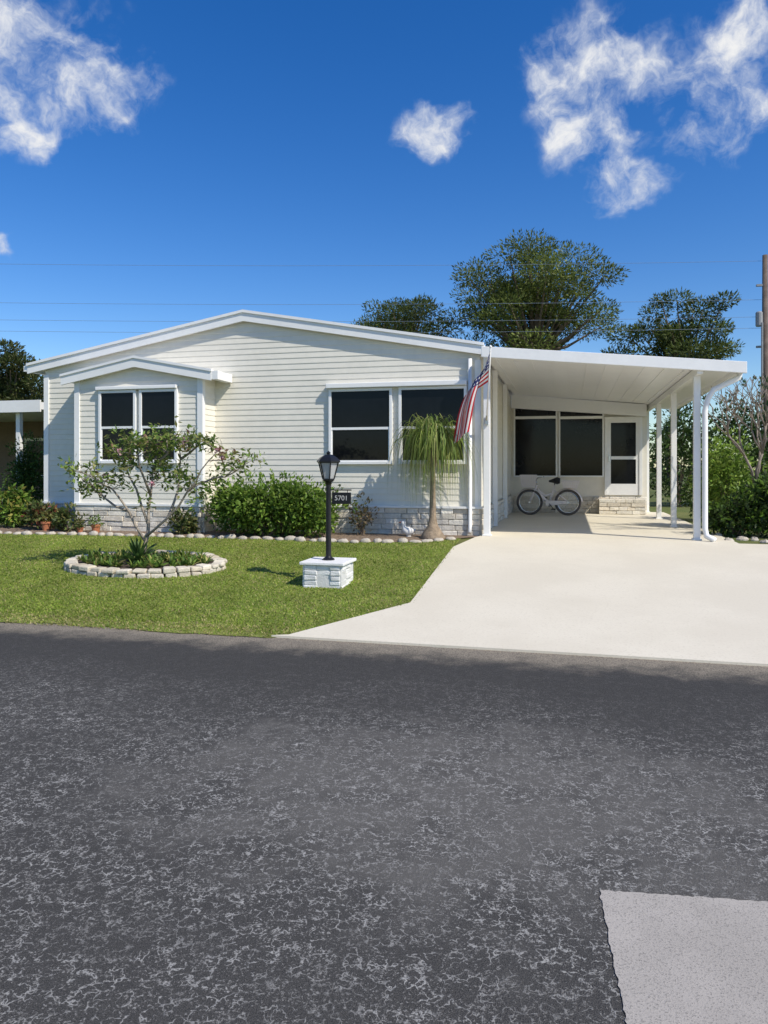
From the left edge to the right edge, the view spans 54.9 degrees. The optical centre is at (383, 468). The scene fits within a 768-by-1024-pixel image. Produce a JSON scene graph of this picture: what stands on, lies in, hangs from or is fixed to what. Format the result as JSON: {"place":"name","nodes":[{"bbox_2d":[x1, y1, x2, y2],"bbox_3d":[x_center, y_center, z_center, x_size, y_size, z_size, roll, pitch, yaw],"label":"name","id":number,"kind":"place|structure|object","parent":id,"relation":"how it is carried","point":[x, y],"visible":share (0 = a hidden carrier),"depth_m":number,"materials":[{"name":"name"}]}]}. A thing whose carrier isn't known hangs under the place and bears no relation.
{"place":"outdoors","nodes":[
{"label":"outdoors","id":0,"kind":"place"},
{"bbox_2d":[0,400,43,509],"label":"neighbour house","id":1,"kind":"structure","parent":0,"point":[18,418],"depth_m":20.35,"materials":[{"name":"white paint"}]},
{"bbox_2d":[24,438,43,475],"bbox_3d":[-9.360,-0.300,20.330,1.200,1.100,0.074,0,0,14],"label":"window","id":2,"kind":"structure","parent":1,"relation":"in","point":[42,439],"depth_m":20.33,"materials":[{"name":"white paint"}]},
{"bbox_2d":[0,533,460,637],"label":"lawn","id":3,"kind":"structure","parent":0,"point":[252,594],"depth_m":8.82,"materials":[{"name":"plant"}]},
{"bbox_2d":[21,530,32,534],"bbox_3d":[-6.485,1.181,13.427,0.205,0.129,0.149,0,0,41],"label":"edging stone","id":4,"kind":"object","parent":3,"relation":"on","point":[26,532],"visible":0.69,"depth_m":13.38,"materials":[{"name":"stone"}]},
{"bbox_2d":[88,531,97,535],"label":"edging stone","id":5,"kind":"object","parent":3,"relation":"on","point":[94,533],"visible":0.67,"depth_m":13.18,"materials":[{"name":"stone"}]},
{"bbox_2d":[64,550,226,578],"bbox_3d":[-3.284,1.316,10.149,2.369,0.269,1.385,0,0,14],"label":"planter","id":6,"kind":"object","parent":3,"relation":"on","point":[75,565],"visible":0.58,"depth_m":9.62,"materials":[{"name":"stone"}]},
{"bbox_2d":[116,537,161,563],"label":"spiky plant","id":7,"kind":"object","parent":6,"relation":"in","point":[137,549],"visible":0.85,"depth_m":10.00,"materials":[{"name":"green plant"}]},
{"bbox_2d":[77,548,212,567],"bbox_3d":[-3.286,1.200,10.153,2.092,0.210,1.150,0,0,14],"label":"ground cover","id":8,"kind":"object","parent":6,"relation":"in","point":[98,557],"visible":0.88,"depth_m":9.96,"materials":[{"name":"green plant"}]},
{"bbox_2d":[57,415,267,556],"bbox_3d":[-3.055,0.253,10.052,2.997,1.906,1.324,0,0,14],"label":"tree","id":9,"kind":"object","parent":6,"relation":"on","point":[143,442],"visible":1,"depth_m":10.02,"materials":[{"name":"green plant"}]},
{"bbox_2d":[164,533,173,537],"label":"edging stone","id":10,"kind":"object","parent":3,"relation":"on","point":[167,535],"visible":0.68,"depth_m":12.78,"materials":[{"name":"stone"}]},
{"bbox_2d":[194,534,204,537],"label":"edging stone","id":11,"kind":"object","parent":3,"relation":"on","point":[199,536],"visible":0.68,"depth_m":12.66,"materials":[{"name":"stone"}]},
{"bbox_2d":[224,534,236,538],"bbox_3d":[-2.611,1.175,12.588,0.221,0.139,0.122,-2,0,5],"label":"edging stone","id":12,"kind":"object","parent":3,"relation":"on","point":[231,536],"visible":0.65,"depth_m":12.55,"materials":[{"name":"stone"}]},
{"bbox_2d":[0,525,477,541],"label":"garden bed","id":13,"kind":"object","parent":3,"relation":"on","point":[349,537],"visible":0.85,"depth_m":12.89,"materials":[{"name":"brown soil"}]},
{"bbox_2d":[0,482,35,527],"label":"shrub","id":14,"kind":"object","parent":13,"relation":"on","point":[15,502],"visible":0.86,"depth_m":14.38,"materials":[{"name":"green plant"}]},
{"bbox_2d":[16,499,62,528],"bbox_3d":[-6.530,0.887,14.107,0.803,0.652,0.897,0,0,14],"label":"shrub","id":15,"kind":"object","parent":13,"relation":"on","point":[34,509],"visible":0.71,"depth_m":13.98,"materials":[{"name":"green plant"}]},
{"bbox_2d":[38,510,54,530],"bbox_3d":[-6.330,0.970,13.900,0.299,0.397,0.321,0,0,-18],"label":"flower pot","id":16,"kind":"object","parent":13,"relation":"on","point":[45,524],"visible":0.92,"depth_m":13.82,"materials":[{"name":"ceramic"}]},
{"bbox_2d":[51,501,92,531],"bbox_3d":[-5.798,0.917,13.732,0.763,0.641,0.505,0,0,14],"label":"shrub","id":17,"kind":"object","parent":13,"relation":"on","point":[61,518],"visible":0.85,"depth_m":13.67,"materials":[{"name":"green plant"}]},
{"bbox_2d":[73,520,86,532],"bbox_3d":[-5.554,1.052,13.515,0.223,0.254,0.262,0,0,14],"label":"flower pot","id":18,"kind":"object","parent":13,"relation":"on","point":[80,528],"visible":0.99,"depth_m":13.48,"materials":[{"name":"ceramic"}]},
{"bbox_2d":[88,514,104,532],"bbox_3d":[-5.261,0.996,13.476,0.293,0.361,0.288,0,0,28],"label":"flower pot","id":19,"kind":"object","parent":13,"relation":"on","point":[94,526],"visible":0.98,"depth_m":13.44,"materials":[{"name":"ceramic"}]},
{"bbox_2d":[165,506,199,534],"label":"shrub","id":20,"kind":"object","parent":13,"relation":"on","point":[189,525],"visible":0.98,"depth_m":13.10,"materials":[{"name":"green plant"}]},
{"bbox_2d":[186,468,358,537],"bbox_3d":[-1.942,0.624,12.798,3.092,1.300,1.371,0,0,14],"label":"hedge bush","id":21,"kind":"object","parent":13,"relation":"on","point":[236,504],"visible":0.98,"depth_m":12.59,"materials":[{"name":"green plant"}]},
{"bbox_2d":[311,480,340,533],"bbox_3d":[-1.084,0.671,12.992,0.758,0.976,0.504,0,0,-6],"label":"shrub","id":22,"kind":"object","parent":13,"relation":"on","point":[335,523],"visible":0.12,"depth_m":12.94,"materials":[{"name":"green plant"}]},
{"bbox_2d":[347,492,379,534],"bbox_3d":[-0.392,0.769,12.728,0.568,0.789,0.501,0,0,-26],"label":"shrub","id":23,"kind":"object","parent":13,"relation":"on","point":[362,526],"visible":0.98,"depth_m":12.65,"materials":[{"name":"green plant"}]},
{"bbox_2d":[399,521,415,536],"bbox_3d":[0.398,1.013,12.474,0.174,0.275,0.255,0,0,-44],"label":"garden ornament","id":24,"kind":"object","parent":13,"relation":"on","point":[408,531],"visible":0.96,"depth_m":12.42,"materials":[{"name":"ceramic"}]},
{"bbox_2d":[387,413,482,538],"bbox_3d":[0.805,0.134,12.225,1.628,2.113,1.211,0,0,14],"label":"ponytail palm","id":25,"kind":"object","parent":13,"relation":"on","point":[429,434],"visible":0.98,"depth_m":12.06,"materials":[{"name":"green plant"}]},
{"bbox_2d":[262,536,272,539],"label":"edging stone","id":26,"kind":"object","parent":3,"relation":"on","point":[267,537],"visible":0.68,"depth_m":12.36,"materials":[{"name":"stone"}]},
{"bbox_2d":[284,536,294,539],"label":"edging stone","id":27,"kind":"object","parent":3,"relation":"on","point":[289,537],"visible":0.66,"depth_m":12.26,"materials":[{"name":"stone"}]},
{"bbox_2d":[294,536,305,541],"bbox_3d":[-1.380,1.177,12.190,0.185,0.136,0.128,0,0,37],"label":"edging stone","id":28,"kind":"object","parent":3,"relation":"on","point":[300,539],"visible":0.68,"depth_m":12.15,"materials":[{"name":"stone"}]},
{"bbox_2d":[317,537,325,541],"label":"edging stone","id":29,"kind":"object","parent":3,"relation":"on","point":[321,539],"visible":0.65,"depth_m":12.06,"materials":[{"name":"stone"}]},
{"bbox_2d":[299,451,355,588],"bbox_3d":[-0.666,0.613,8.967,0.565,1.670,0.550,0,0,14],"label":"lamp post","id":30,"kind":"object","parent":3,"relation":"on","point":[328,570],"visible":0.97,"depth_m":8.88,"materials":[{"name":"white brick"}]},
{"bbox_2d":[336,538,348,542],"bbox_3d":[-0.670,1.182,11.982,0.202,0.114,0.114,-1,3,7],"label":"edging stone","id":31,"kind":"object","parent":3,"relation":"on","point":[343,540],"visible":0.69,"depth_m":11.94,"materials":[{"name":"stone"}]},
{"bbox_2d":[360,538,370,541],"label":"edging stone","id":32,"kind":"object","parent":3,"relation":"on","point":[365,540],"visible":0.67,"depth_m":11.92,"materials":[{"name":"stone"}]},
{"bbox_2d":[373,538,381,542],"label":"edging stone","id":33,"kind":"object","parent":3,"relation":"on","point":[378,540],"visible":0.66,"depth_m":11.90,"materials":[{"name":"stone"}]},
{"bbox_2d":[381,539,393,542],"bbox_3d":[0.054,1.177,11.892,0.221,0.104,0.135,2,-1,-5],"label":"edging stone","id":34,"kind":"object","parent":3,"relation":"on","point":[386,540],"visible":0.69,"depth_m":11.84,"materials":[{"name":"stone"}]},
{"bbox_2d":[397,538,407,542],"bbox_3d":[0.296,1.172,11.894,0.171,0.137,0.117,6,4,13],"label":"edging stone","id":35,"kind":"object","parent":3,"relation":"on","point":[402,540],"visible":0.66,"depth_m":11.86,"materials":[{"name":"stone"}]},
{"bbox_2d":[409,539,421,542],"bbox_3d":[0.499,1.174,11.858,0.222,0.082,0.100,1,4,13],"label":"edging stone","id":36,"kind":"object","parent":3,"relation":"on","point":[415,541],"visible":0.71,"depth_m":11.82,"materials":[{"name":"stone"}]},
{"bbox_2d":[421,539,432,541],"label":"edging stone","id":37,"kind":"object","parent":3,"relation":"on","point":[427,540],"visible":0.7,"depth_m":11.87,"materials":[{"name":"stone"}]},
{"bbox_2d":[433,538,443,541],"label":"edging stone","id":38,"kind":"object","parent":3,"relation":"on","point":[438,539],"visible":0.72,"depth_m":11.92,"materials":[{"name":"stone"}]},
{"bbox_2d":[0,622,767,1023],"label":"road","id":39,"kind":"structure","parent":0,"point":[200,828],"depth_m":3.24,"materials":[{"name":"grey asphalt"}]},
{"bbox_2d":[0,471,767,627],"bbox_3d":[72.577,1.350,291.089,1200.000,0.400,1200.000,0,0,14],"label":"ground","id":40,"kind":"structure","parent":0,"point":[683,513],"depth_m":19.49,"materials":[{"name":"green plant"}]},
{"bbox_2d":[0,338,43,401],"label":"tree","id":41,"kind":"object","parent":40,"relation":"on","point":[15,378],"visible":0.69,"depth_m":37.85,"materials":[{"name":"green plant"}]},
{"bbox_2d":[0,430,43,502],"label":"hedge shrub","id":42,"kind":"object","parent":40,"relation":"on","point":[28,475],"visible":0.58,"depth_m":15.88,"materials":[{"name":"green plant"}]},
{"bbox_2d":[24,309,746,541],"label":"house","id":43,"kind":"structure","parent":40,"relation":"on","point":[299,396],"depth_m":13.50,"materials":[{"name":"plastic"}]},
{"bbox_2d":[98,390,136,462],"bbox_3d":[-4.921,-0.775,13.659,0.776,1.350,0.075,0,0,14],"label":"window","id":44,"kind":"structure","parent":43,"relation":"in","point":[118,408],"depth_m":13.67,"materials":[{"name":"black glass"}]},
{"bbox_2d":[139,388,178,462],"bbox_3d":[-4.102,-0.775,13.455,0.771,1.350,0.075,0,0,14],"label":"window","id":45,"kind":"structure","parent":43,"relation":"in","point":[156,406],"depth_m":13.45,"materials":[{"name":"black glass"}]},
{"bbox_2d":[328,387,392,463],"bbox_3d":[-0.419,-0.750,13.052,1.162,1.340,0.075,0,0,14],"label":"window","id":46,"kind":"structure","parent":43,"relation":"in","point":[360,420],"depth_m":13.04,"materials":[{"name":"black glass"}]},
{"bbox_2d":[398,385,466,463],"bbox_3d":[0.834,-0.750,12.739,1.190,1.340,0.075,0,0,14],"label":"window","id":47,"kind":"structure","parent":43,"relation":"in","point":[443,400],"depth_m":12.75,"materials":[{"name":"black glass"}]},
{"bbox_2d":[453,345,491,442],"bbox_3d":[1.404,-1.153,11.912,0.607,1.514,1.040,0,0,5],"label":"flag","id":48,"kind":"object","parent":43,"relation":"attached to","point":[463,422],"visible":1,"depth_m":11.68,"materials":[{"name":"multicoloured fabric"}]},
{"bbox_2d":[514,417,556,476],"bbox_3d":[3.905,-0.557,19.085,1.107,1.542,0.075,0,0,14],"label":"window","id":49,"kind":"structure","parent":43,"relation":"in","point":[535,439],"depth_m":19.08,"materials":[{"name":"black glass"}]},
{"bbox_2d":[514,409,556,417],"bbox_3d":[3.905,-1.509,19.085,1.107,0.381,0.075,0,0,14],"label":"window","id":50,"kind":"structure","parent":43,"relation":"in","point":[518,413],"depth_m":19.09,"materials":[{"name":"black glass"}]},
{"bbox_2d":[559,417,603,476],"bbox_3d":[5.014,-0.549,18.808,1.114,1.521,0.075,0,0,14],"label":"window","id":51,"kind":"structure","parent":43,"relation":"in","point":[581,440],"depth_m":18.80,"materials":[{"name":"black glass"}]},
{"bbox_2d":[559,411,603,417],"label":"window","id":52,"kind":"structure","parent":43,"relation":"in","point":[561,414],"depth_m":18.81,"materials":[{"name":"black glass"}]},
{"bbox_2d":[605,416,641,494],"bbox_3d":[6.001,-0.326,18.544,0.899,1.965,0.110,0,0,14],"label":"door","id":53,"kind":"structure","parent":43,"relation":"in","point":[623,435],"depth_m":18.56,"materials":[{"name":"white paint"}]},
{"bbox_2d":[351,292,471,337],"bbox_3d":[1.225,-4.253,40.814,7.513,11.021,6.436,0,0,35],"label":"tree","id":54,"kind":"object","parent":40,"relation":"on","point":[410,324],"visible":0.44,"depth_m":39.07,"materials":[{"name":"green plant"}]},
{"bbox_2d":[449,228,630,350],"bbox_3d":[7.546,-5.385,36.846,8.994,13.297,8.977,0,0,14],"label":"tree","id":55,"kind":"object","parent":40,"relation":"on","point":[530,294],"visible":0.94,"depth_m":35.67,"materials":[{"name":"green plant"}]},
{"bbox_2d":[600,287,744,492],"bbox_3d":[13.691,-3.485,35.108,5.414,9.545,6.869,0,0,-29],"label":"tree","id":56,"kind":"object","parent":40,"relation":"on","point":[669,340],"visible":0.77,"depth_m":33.65,"materials":[{"name":"green plant"}]},
{"bbox_2d":[649,402,726,506],"bbox_3d":[8.952,-0.578,22.540,2.681,3.817,2.292,0,0,14],"label":"shrub","id":57,"kind":"object","parent":40,"relation":"on","point":[685,430],"visible":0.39,"depth_m":22.29,"materials":[{"name":"green plant"}]},
{"bbox_2d":[649,406,757,486],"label":"woodland","id":58,"kind":"object","parent":40,"relation":"on","point":[652,473],"visible":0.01,"depth_m":47.16,"materials":[{"name":"green plant"}]},
{"bbox_2d":[680,462,741,517],"bbox_3d":[7.186,0.463,16.207,1.288,1.649,1.473,0,0,14],"label":"shrub","id":59,"kind":"object","parent":40,"relation":"on","point":[689,501],"visible":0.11,"depth_m":16.43,"materials":[{"name":"green plant"}]},
{"bbox_2d":[681,375,767,498],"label":"shrub","id":60,"kind":"object","parent":40,"relation":"on","point":[749,432],"visible":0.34,"depth_m":22.62,"materials":[{"name":"green plant"}]},
{"bbox_2d":[685,426,767,525],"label":"shrub","id":61,"kind":"object","parent":40,"relation":"on","point":[721,470],"visible":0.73,"depth_m":13.81,"materials":[{"name":"green plant"}]},
{"bbox_2d":[701,486,767,536],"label":"shrub","id":62,"kind":"object","parent":40,"relation":"on","point":[719,519],"visible":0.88,"depth_m":12.46,"materials":[{"name":"green plant"}]},
{"bbox_2d":[701,372,767,533],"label":"bare tree","id":63,"kind":"object","parent":40,"relation":"on","point":[761,447],"visible":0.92,"depth_m":12.80,"materials":[{"name":"brown wood"}]},
{"bbox_2d":[736,536,748,540],"bbox_3d":[5.783,1.136,11.943,0.194,0.111,0.204,0,0,14],"label":"rock","id":64,"kind":"object","parent":40,"relation":"on","point":[741,538],"visible":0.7,"depth_m":11.88,"materials":[{"name":"stone"}]},
{"bbox_2d":[733,467,767,536],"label":"shrub","id":65,"kind":"object","parent":40,"relation":"on","point":[759,482],"visible":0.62,"depth_m":12.36,"materials":[{"name":"green plant"}]},
{"bbox_2d":[750,536,758,540],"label":"rock","id":66,"kind":"object","parent":40,"relation":"on","point":[754,538],"visible":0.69,"depth_m":11.78,"materials":[{"name":"stone"}]},
{"bbox_2d":[755,254,767,468],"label":"utility pole","id":67,"kind":"object","parent":40,"relation":"on","point":[761,319],"visible":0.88,"depth_m":30.04,"materials":[{"name":"brown wood"}]},
{"bbox_2d":[26,328,743,332],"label":"power line","id":68,"kind":"object","parent":67,"relation":"attached to","point":[435,332],"visible":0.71,"depth_m":30.33,"materials":[{"name":"metal"}]},
{"bbox_2d":[35,261,739,265],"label":"power line","id":69,"kind":"object","parent":67,"relation":"attached to","point":[366,265],"visible":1,"depth_m":30.33,"materials":[{"name":"metal"}]},
{"bbox_2d":[44,317,733,321],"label":"power line","id":70,"kind":"object","parent":67,"relation":"attached to","point":[401,321],"visible":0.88,"depth_m":30.33,"materials":[{"name":"metal"}]},
{"bbox_2d":[58,300,726,304],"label":"power line","id":71,"kind":"object","parent":67,"relation":"attached to","point":[359,304],"visible":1,"depth_m":30.33,"materials":[{"name":"metal"}]},
{"bbox_2d":[0,0,767,469],"label":"sky","id":72,"kind":"structure","parent":0,"point":[288,145],"materials":[{"name":"blue"}]},
{"bbox_2d":[271,512,767,666],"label":"driveway","id":73,"kind":"structure","parent":0,"point":[648,586],"depth_m":8.01,"materials":[{"name":"concrete"}]},
{"bbox_2d":[515,475,582,514],"bbox_3d":[3.997,0.635,17.966,1.606,0.980,0.587,0,0,14],"label":"bicycle","id":74,"kind":"object","parent":73,"relation":"on","point":[540,495],"visible":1,"depth_m":17.91,"materials":[{"name":"grey metal"}]},
{"bbox_2d":[600,890,767,1023],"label":"apron","id":75,"kind":"object","parent":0,"point":[679,959],"visible":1,"depth_m":2.33,"materials":[{"name":"grey concrete"}]}
]}

